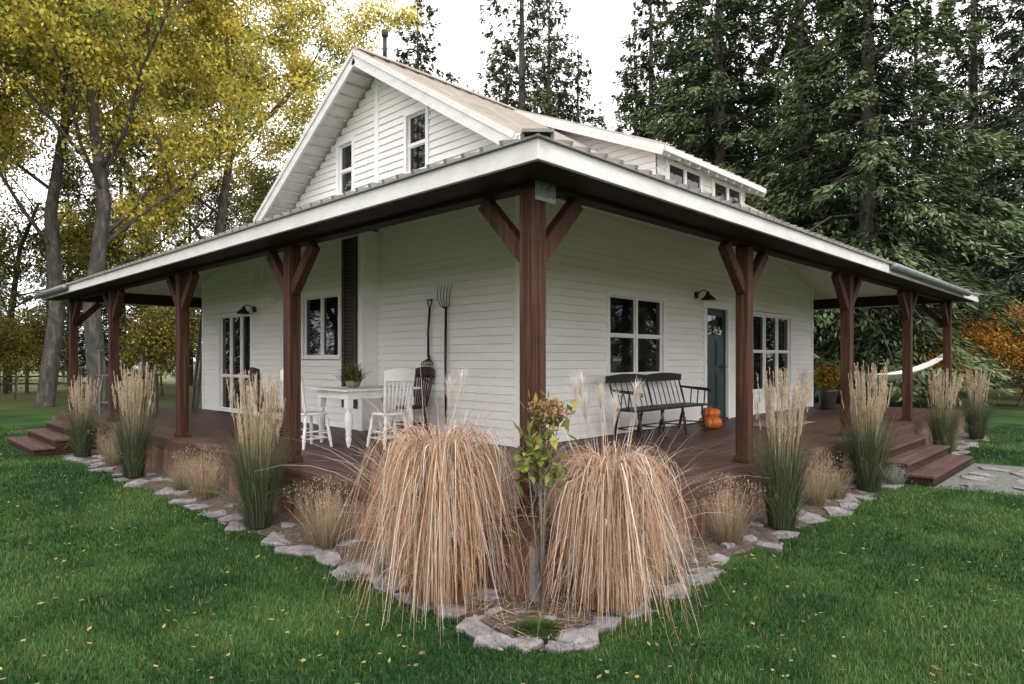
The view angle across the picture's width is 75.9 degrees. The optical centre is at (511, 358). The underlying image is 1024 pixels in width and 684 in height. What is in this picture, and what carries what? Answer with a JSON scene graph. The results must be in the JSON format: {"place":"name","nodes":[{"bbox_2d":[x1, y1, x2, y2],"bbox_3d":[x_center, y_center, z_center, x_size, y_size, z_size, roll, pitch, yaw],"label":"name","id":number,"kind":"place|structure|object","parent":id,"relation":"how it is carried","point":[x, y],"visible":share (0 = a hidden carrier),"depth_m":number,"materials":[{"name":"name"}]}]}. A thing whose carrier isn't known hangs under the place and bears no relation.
{"place":"outdoors","nodes":[
{"label":"outdoors","id":0,"kind":"place"},
{"bbox_2d":[0,361,1023,683],"bbox_3d":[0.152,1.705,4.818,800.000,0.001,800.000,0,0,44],"label":"ground","id":1,"kind":"structure","parent":0,"point":[20,411],"depth_m":4.57,"materials":[{"name":"green plant"}]},
{"bbox_2d":[0,295,30,335],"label":"yellow shrub","id":2,"kind":"object","parent":1,"relation":"on","point":[1,313],"visible":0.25,"depth_m":29.69,"materials":[{"name":"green plant"}]},
{"bbox_2d":[0,305,65,399],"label":"yellow shrub","id":3,"kind":"object","parent":1,"relation":"on","point":[15,351],"visible":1,"depth_m":26.97,"materials":[{"name":"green plant"}]},
{"bbox_2d":[3,298,83,380],"bbox_3d":[-24.196,-0.728,33.018,4.556,5.095,5.080,0,0,15],"label":"yellow shrub","id":4,"kind":"object","parent":1,"relation":"on","point":[33,321],"visible":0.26,"depth_m":32.85,"materials":[{"name":"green plant"}]},
{"bbox_2d":[0,78,86,195],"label":"yellow birch tree","id":5,"kind":"object","parent":1,"relation":"on","point":[30,152],"visible":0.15,"depth_m":27.72,"materials":[{"name":"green plant"}]},
{"bbox_2d":[0,367,107,392],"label":"rail fence","id":6,"kind":"object","parent":1,"relation":"on","point":[80,370],"visible":0.32,"depth_m":32.90,"materials":[{"name":"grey wood"}]},
{"bbox_2d":[0,32,126,170],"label":"yellow birch tree","id":7,"kind":"object","parent":1,"relation":"on","point":[2,91],"visible":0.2,"depth_m":26.10,"materials":[{"name":"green plant"}]},
{"bbox_2d":[0,112,141,393],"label":"autumn aspen tree","id":8,"kind":"object","parent":1,"relation":"on","point":[11,258],"visible":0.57,"depth_m":31.88,"materials":[{"name":"yellow plant"}]},
{"bbox_2d":[0,0,294,407],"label":"yellow birch tree","id":9,"kind":"object","parent":1,"relation":"on","point":[48,379],"visible":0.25,"depth_m":22.92,"materials":[{"name":"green plant"}]},
{"bbox_2d":[107,305,199,393],"bbox_3d":[-14.074,-0.507,26.170,4.142,4.632,4.619,0,0,-4],"label":"yellow shrub","id":10,"kind":"object","parent":1,"relation":"on","point":[155,335],"visible":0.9,"depth_m":25.48,"materials":[{"name":"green plant"}]},
{"bbox_2d":[119,306,201,395],"bbox_3d":[-15.536,-0.949,30.541,4.970,5.559,5.542,0,0,-39],"label":"yellow shrub","id":11,"kind":"object","parent":1,"relation":"on","point":[192,320],"visible":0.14,"depth_m":29.91,"materials":[{"name":"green plant"}]},
{"bbox_2d":[0,0,341,409],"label":"yellow birch tree","id":12,"kind":"object","parent":1,"relation":"on","point":[40,16],"visible":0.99,"depth_m":21.48,"materials":[{"name":"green plant"}]},
{"bbox_2d":[24,0,333,391],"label":"yellow birch tree","id":13,"kind":"object","parent":1,"relation":"on","point":[303,119],"visible":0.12,"depth_m":33.88,"materials":[{"name":"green plant"}]},
{"bbox_2d":[121,147,291,310],"bbox_3d":[-14.007,-4.526,33.708,9.933,12.630,8.309,0,0,19],"label":"autumn aspen tree","id":14,"kind":"object","parent":1,"relation":"on","point":[231,207],"visible":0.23,"depth_m":32.77,"materials":[{"name":"yellow plant"}]},
{"bbox_2d":[0,0,434,238],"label":"yellow birch tree","id":15,"kind":"object","parent":1,"relation":"on","point":[290,9],"visible":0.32,"depth_m":26.51,"materials":[{"name":"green plant"}]},
{"bbox_2d":[173,161,284,245],"bbox_3d":[-13.447,-5.356,38.802,11.258,14.314,9.416,0,0,19],"label":"autumn aspen tree","id":16,"kind":"object","parent":1,"relation":"on","point":[243,219],"visible":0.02,"depth_m":37.56,"materials":[{"name":"yellow plant"}]},
{"bbox_2d":[258,366,569,645],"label":"maiden grass","id":17,"kind":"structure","parent":1,"relation":"on","point":[440,488],"depth_m":4.44,"materials":[{"name":"beige plant"}]},
{"bbox_2d":[392,0,461,83],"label":"spruce tree","id":18,"kind":"object","parent":1,"relation":"on","point":[420,47],"visible":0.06,"depth_m":39.84,"materials":[{"name":"green plant"}]},
{"bbox_2d":[7,29,982,602],"bbox_3d":[0.057,-1.808,14.011,15.363,7.065,15.456,0,0,44],"label":"farmhouse","id":19,"kind":"object","parent":1,"relation":"on","point":[553,251],"visible":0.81,"depth_m":9.66,"materials":[{"name":"white paint"}]},
{"bbox_2d":[96,350,160,414],"bbox_3d":[-7.964,0.492,13.664,0.570,1.325,1.020,0,0,27],"label":"potting bench","id":20,"kind":"object","parent":19,"relation":"on","point":[100,374],"visible":0.66,"depth_m":13.76,"materials":[{"name":"grey wood"}]},
{"bbox_2d":[191,305,201,408],"bbox_3d":[-7.243,-0.070,15.252,0.292,2.457,0.320,0,0,44],"label":"wooden ladder","id":21,"kind":"object","parent":19,"relation":"on","point":[196,384],"visible":0.72,"depth_m":15.26,"materials":[{"name":"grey wood"}]},
{"bbox_2d":[236,304,256,313],"bbox_3d":[-5.269,-0.975,13.014,0.270,0.190,0.378,0,0,44],"label":"barn wall lamp","id":22,"kind":"object","parent":19,"relation":"attached to","point":[243,310],"visible":1,"depth_m":12.93,"materials":[{"name":"black metal"}]},
{"bbox_2d":[249,367,282,440],"bbox_3d":[-3.294,0.639,8.988,0.536,1.038,0.451,0,0,-6],"label":"brown spindle chair","id":23,"kind":"object","parent":19,"relation":"on","point":[253,370],"visible":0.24,"depth_m":8.99,"materials":[{"name":"brown wood"}]},
{"bbox_2d":[280,369,332,449],"bbox_3d":[-2.669,0.639,8.506,0.451,1.038,0.536,0,0,36],"label":"white spindle chair","id":24,"kind":"object","parent":19,"relation":"on","point":[305,413],"visible":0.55,"depth_m":8.41,"materials":[{"name":"paint"}]},
{"bbox_2d":[341,237,356,408],"bbox_3d":[-2.647,-0.573,10.675,0.420,2.755,0.030,0,0,44],"label":"wooden shutter","id":25,"kind":"object","parent":19,"relation":"attached to","point":[348,300],"visible":0.77,"depth_m":10.68,"materials":[{"name":"brown wood"}]},
{"bbox_2d":[310,385,419,447],"bbox_3d":[-2.022,0.777,9.108,0.900,0.755,1.200,0,0,44],"label":"dining table","id":26,"kind":"object","parent":19,"relation":"on","point":[347,395],"visible":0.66,"depth_m":8.78,"materials":[{"name":"white paint"}]},
{"bbox_2d":[336,361,371,387],"bbox_3d":[-2.210,0.204,8.981,0.486,0.387,0.527,0,0,44],"label":"table centrepiece","id":27,"kind":"object","parent":26,"relation":"on","point":[353,376],"visible":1,"depth_m":8.89,"materials":[{"name":"green plant"}]},
{"bbox_2d":[366,368,414,449],"bbox_3d":[-1.570,0.639,8.509,0.451,1.038,0.536,0,0,-40],"label":"white spindle chair","id":28,"kind":"object","parent":19,"relation":"on","point":[406,374],"visible":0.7,"depth_m":8.36,"materials":[{"name":"paint"}]},
{"bbox_2d":[390,366,432,435],"bbox_3d":[-1.455,0.639,9.621,0.451,1.038,0.536,0,0,44],"label":"brown spindle chair","id":29,"kind":"object","parent":19,"relation":"on","point":[422,388],"visible":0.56,"depth_m":9.70,"materials":[{"name":"brown wood"}]},
{"bbox_2d":[420,299,434,383],"bbox_3d":[-1.237,-0.246,9.687,0.322,1.255,0.065,0,0,44],"label":"garden fork","id":30,"kind":"object","parent":19,"relation":"attached to","point":[428,328],"visible":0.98,"depth_m":9.67,"materials":[{"name":"grey wood"}]},
{"bbox_2d":[437,284,451,424],"bbox_3d":[-0.961,-0.050,9.411,0.308,2.001,0.073,0,0,44],"label":"pitchfork","id":31,"kind":"object","parent":19,"relation":"attached to","point":[445,345],"visible":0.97,"depth_m":9.41,"materials":[{"name":"black paint"}]},
{"bbox_2d":[223,113,786,408],"bbox_3d":[0.031,-1.322,12.239,4.742,4.771,12.553,0,0,88],"label":"window glass","id":32,"kind":"structure","parent":19,"relation":"in","point":[621,310],"depth_m":11.36,"materials":[{"name":"glass"}]},
{"bbox_2d":[202,77,812,447],"bbox_3d":[0.262,-1.723,11.953,6.999,5.755,14.368,0,0,87],"label":"window and corner trim","id":33,"kind":"structure","parent":19,"relation":"in","point":[407,116],"depth_m":10.97,"materials":[{"name":"white paint"}]},
{"bbox_2d":[605,373,710,441],"bbox_3d":[2.258,0.692,9.883,0.585,0.933,2.060,0,0,44],"label":"black spindle bench","id":34,"kind":"object","parent":19,"relation":"on","point":[625,378],"visible":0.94,"depth_m":9.90,"materials":[{"name":"paint"}]},
{"bbox_2d":[694,290,715,300],"bbox_3d":[3.420,-1.125,11.614,0.380,0.190,0.266,0,0,44],"label":"barn wall lamp","id":35,"kind":"object","parent":19,"relation":"attached to","point":[708,296],"visible":1,"depth_m":11.54,"materials":[{"name":"black metal"}]},
{"bbox_2d":[698,417,721,428],"bbox_3d":[3.265,1.030,10.816,0.371,0.237,0.380,0,0,-9],"label":"pumpkin","id":36,"kind":"object","parent":19,"relation":"on","point":[716,422],"visible":0.84,"depth_m":10.67,"materials":[{"name":"orange food"}]},
{"bbox_2d":[701,406,719,417],"bbox_3d":[3.272,0.879,10.823,0.320,0.201,0.312,0,0,-1],"label":"pumpkin","id":37,"kind":"object","parent":36,"relation":"on","point":[709,411],"visible":0.77,"depth_m":10.71,"materials":[{"name":"orange food"}]},
{"bbox_2d":[707,308,727,419],"bbox_3d":[3.827,0.115,12.334,0.130,2.080,0.840,0,0,44],"label":"front door","id":38,"kind":"structure","parent":19,"relation":"in","point":[716,366],"depth_m":12.38,"materials":[{"name":"teal paint"}]},
{"bbox_2d":[753,419,814,427],"bbox_3d":[4.707,1.147,11.617,0.750,0.012,1.500,0,0,44],"label":"doormat","id":39,"kind":"object","parent":19,"relation":"on","point":[776,422],"visible":0.26,"depth_m":11.52,"materials":[{"name":"beige fabric"}]},
{"bbox_2d":[813,362,839,409],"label":"potted autumn flowers","id":40,"kind":"object","parent":19,"relation":"on","point":[828,374],"visible":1,"depth_m":14.77,"materials":[{"name":"orange plant"}]},
{"bbox_2d":[813,353,942,381],"bbox_3d":[10.039,0.177,17.997,4.056,0.956,0.840,0,0,1],"label":"hammock","id":41,"kind":"object","parent":19,"relation":"hanging from","point":[895,376],"visible":0.45,"depth_m":17.87,"materials":[{"name":"fabric"}]},
{"bbox_2d":[480,36,518,106],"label":"spruce tree","id":42,"kind":"object","parent":1,"relation":"on","point":[511,91],"visible":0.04,"depth_m":43.73,"materials":[{"name":"green plant"}]},
{"bbox_2d":[0,0,1023,389],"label":"background forest","id":43,"kind":"object","parent":1,"relation":"on","point":[192,354],"visible":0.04,"depth_m":41.15,"materials":[{"name":"green plant"}]},
{"bbox_2d":[0,431,1023,683],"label":"fallen leaves","id":44,"kind":"object","parent":1,"relation":"on","point":[482,609],"visible":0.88,"depth_m":4.11,"materials":[{"name":"yellow plant"}]},
{"bbox_2d":[465,0,574,121],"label":"larch tree","id":45,"kind":"object","parent":1,"relation":"on","point":[521,103],"visible":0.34,"depth_m":37.87,"materials":[{"name":"green plant"}]},
{"bbox_2d":[63,435,989,653],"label":"edging stones","id":46,"kind":"object","parent":1,"relation":"on","point":[590,631],"visible":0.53,"depth_m":5.15,"materials":[{"name":"grey stone"}]},
{"bbox_2d":[67,433,987,651],"bbox_3d":[0.021,1.677,14.188,14.808,0.045,14.808,0,0,44],"label":"garden bed","id":47,"kind":"object","parent":1,"relation":"on","point":[712,546],"visible":0.2,"depth_m":5.87,"materials":[{"name":"soil"}]},
{"bbox_2d":[52,375,112,456],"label":"feather reed grass","id":48,"kind":"object","parent":47,"relation":"on","point":[80,436],"depth_m":11.18,"materials":[{"name":"plant"}]},
{"bbox_2d":[87,423,123,465],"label":"tufted hair grass","id":49,"kind":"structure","parent":47,"relation":"on","point":[110,461],"depth_m":10.30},
{"bbox_2d":[75,361,172,477],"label":"feather reed grass","id":50,"kind":"object","parent":47,"relation":"on","point":[132,445],"depth_m":9.23,"materials":[{"name":"plant"}]},
{"bbox_2d":[161,460,197,490],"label":"tufted hair grass","id":51,"kind":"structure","parent":47,"relation":"on","point":[179,484],"depth_m":8.31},
{"bbox_2d":[172,443,228,499],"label":"tufted hair grass","id":52,"kind":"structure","parent":47,"relation":"on","point":[203,491],"depth_m":7.83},
{"bbox_2d":[181,369,314,528],"bbox_3d":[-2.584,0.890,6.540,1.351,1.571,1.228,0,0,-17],"label":"feather reed grass","id":53,"kind":"object","parent":47,"relation":"on","point":[258,490],"depth_m":6.48,"materials":[{"name":"plant"}]},
{"bbox_2d":[281,474,363,548],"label":"tufted hair grass","id":54,"kind":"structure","parent":47,"relation":"on","point":[323,538],"depth_m":5.85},
{"bbox_2d":[362,540,411,575],"bbox_3d":[-0.983,1.542,5.087,0.469,0.292,0.455,0,0,43],"label":"silver lavender","id":55,"kind":"object","parent":47,"relation":"on","point":[384,566],"visible":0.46,"depth_m":5.05,"materials":[{"name":"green plant"}]},
{"bbox_2d":[351,561,721,640],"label":"plant litter","id":56,"kind":"object","parent":47,"relation":"on","point":[538,611],"visible":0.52,"depth_m":4.32,"materials":[{"name":"brown plant"}]},
{"bbox_2d":[512,616,564,641],"bbox_3d":[0.163,1.639,4.028,0.357,0.073,0.363,0,0,44],"label":"moss mound","id":57,"kind":"object","parent":47,"relation":"on","point":[528,624],"visible":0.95,"depth_m":4.00,"materials":[{"name":"green plant"}]},
{"bbox_2d":[510,390,578,612],"bbox_3d":[0.203,0.952,4.337,0.476,1.507,0.401,0,0,20],"label":"hydrangea shrub","id":58,"kind":"object","parent":47,"relation":"on","point":[550,412],"visible":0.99,"depth_m":4.31,"materials":[{"name":"green plant"}]},
{"bbox_2d":[638,524,693,582],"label":"ornamental grass","id":59,"kind":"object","parent":47,"relation":"on","point":[668,572],"depth_m":4.95,"materials":[{"name":"beige plant"}]},
{"bbox_2d":[660,533,699,571],"bbox_3d":[1.337,1.542,5.295,0.469,0.292,0.455,0,0,29],"label":"silver lavender","id":60,"kind":"object","parent":47,"relation":"on","point":[685,560],"visible":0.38,"depth_m":5.24,"materials":[{"name":"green plant"}]},
{"bbox_2d":[693,473,768,544],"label":"tufted hair grass","id":61,"kind":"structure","parent":47,"relation":"on","point":[733,536],"depth_m":5.94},
{"bbox_2d":[735,367,848,529],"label":"feather reed grass","id":62,"kind":"object","parent":47,"relation":"on","point":[781,480],"depth_m":6.43,"materials":[{"name":"plant"}]},
{"bbox_2d":[795,447,851,505],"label":"tufted hair grass","id":63,"kind":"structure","parent":47,"relation":"on","point":[823,500],"depth_m":7.50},
{"bbox_2d":[820,466,854,499],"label":"tufted hair grass","id":64,"kind":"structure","parent":47,"relation":"on","point":[839,491],"depth_m":7.84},
{"bbox_2d":[819,361,933,491],"bbox_3d":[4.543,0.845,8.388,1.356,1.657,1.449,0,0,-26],"label":"feather reed grass","id":65,"kind":"object","parent":47,"relation":"on","point":[868,462],"depth_m":8.26,"materials":[{"name":"plant"}]},
{"bbox_2d":[884,464,907,484],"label":"silver lavender","id":66,"kind":"object","parent":47,"relation":"on","point":[894,478],"visible":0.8,"depth_m":8.75,"materials":[{"name":"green plant"}]},
{"bbox_2d":[911,368,974,453],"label":"feather reed grass","id":67,"kind":"object","parent":47,"relation":"on","point":[942,432],"depth_m":11.38,"materials":[{"name":"plant"}]},
{"bbox_2d":[952,431,965,450],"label":"tufted hair grass","id":68,"kind":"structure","parent":47,"relation":"on","point":[956,441],"depth_m":11.90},
{"bbox_2d":[957,366,1006,438],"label":"feather reed grass","id":69,"kind":"object","parent":47,"relation":"on","point":[977,418],"depth_m":13.59,"materials":[{"name":"plant"}]},
{"bbox_2d":[502,0,585,119],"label":"larch tree","id":70,"kind":"object","parent":1,"relation":"on","point":[553,43],"visible":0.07,"depth_m":44.93,"materials":[{"name":"green plant"}]},
{"bbox_2d":[531,74,560,117],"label":"spruce tree","id":71,"kind":"object","parent":1,"relation":"on","point":[539,86],"depth_m":51.57,"materials":[{"name":"green plant"}]},
{"bbox_2d":[549,47,604,127],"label":"spruce tree","id":72,"kind":"object","parent":1,"relation":"on","point":[578,90],"visible":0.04,"depth_m":41.75,"materials":[{"name":"green plant"}]},
{"bbox_2d":[592,117,606,128],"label":"spruce tree","id":73,"kind":"object","parent":1,"relation":"on","point":[604,125],"visible":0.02,"depth_m":49.90,"materials":[{"name":"green plant"}]},
{"bbox_2d":[494,371,764,648],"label":"maiden grass","id":74,"kind":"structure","parent":1,"relation":"on","point":[611,540],"depth_m":4.31,"materials":[{"name":"beige plant"}]},
{"bbox_2d":[604,0,707,154],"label":"fir tree","id":75,"kind":"object","parent":1,"relation":"on","point":[646,66],"visible":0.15,"depth_m":37.76,"materials":[{"name":"green plant"}]},
{"bbox_2d":[654,0,734,163],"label":"spruce tree","id":76,"kind":"object","parent":1,"relation":"on","point":[680,89],"visible":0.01,"depth_m":41.72,"materials":[{"name":"green plant"}]},
{"bbox_2d":[622,0,858,388],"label":"fir tree","id":77,"kind":"object","parent":1,"relation":"on","point":[718,26],"visible":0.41,"depth_m":28.33,"materials":[{"name":"green plant"}]},
{"bbox_2d":[688,0,965,397],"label":"fir tree","id":78,"kind":"object","parent":1,"relation":"on","point":[803,31],"visible":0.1,"depth_m":31.08,"materials":[{"name":"green plant"}]},
{"bbox_2d":[813,333,855,388],"bbox_3d":[12.592,0.398,25.829,2.425,2.754,3.071,0,0,35],"label":"orange maple bush","id":79,"kind":"object","parent":1,"relation":"on","point":[826,356],"visible":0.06,"depth_m":25.40,"materials":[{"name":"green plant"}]},
{"bbox_2d":[743,0,1023,408],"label":"fir tree","id":80,"kind":"object","parent":1,"relation":"on","point":[872,131],"visible":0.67,"depth_m":22.59,"materials":[{"name":"green plant"}]},
{"bbox_2d":[854,334,914,397],"bbox_3d":[15.411,0.378,27.321,2.771,2.779,2.485,0,0,31],"label":"yellow shrub","id":81,"kind":"object","parent":1,"relation":"on","point":[880,358],"visible":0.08,"depth_m":27.05,"materials":[{"name":"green plant"}]},
{"bbox_2d":[888,0,1023,394],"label":"spruce tree","id":82,"kind":"object","parent":1,"relation":"on","point":[973,71],"visible":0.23,"depth_m":30.76,"materials":[{"name":"green plant"}]},
{"bbox_2d":[900,297,1023,399],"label":"orange maple bush","id":83,"kind":"object","parent":1,"relation":"on","point":[993,341],"visible":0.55,"depth_m":21.85,"materials":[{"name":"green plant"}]},
{"bbox_2d":[929,0,1023,367],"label":"spruce tree","id":84,"kind":"object","parent":1,"relation":"on","point":[1006,119],"visible":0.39,"depth_m":27.64,"materials":[{"name":"green plant"}]},
{"bbox_2d":[972,296,1023,406],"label":"orange maple bush","id":85,"kind":"object","parent":1,"relation":"on","point":[1021,356],"visible":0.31,"depth_m":22.35,"materials":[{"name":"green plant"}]},
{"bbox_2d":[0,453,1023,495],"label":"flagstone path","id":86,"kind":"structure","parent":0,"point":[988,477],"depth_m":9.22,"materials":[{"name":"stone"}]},
{"bbox_2d":[0,0,1023,361],"label":"sky","id":87,"kind":"structure","parent":0,"point":[601,24],"materials":[{"name":"white"}]}
]}

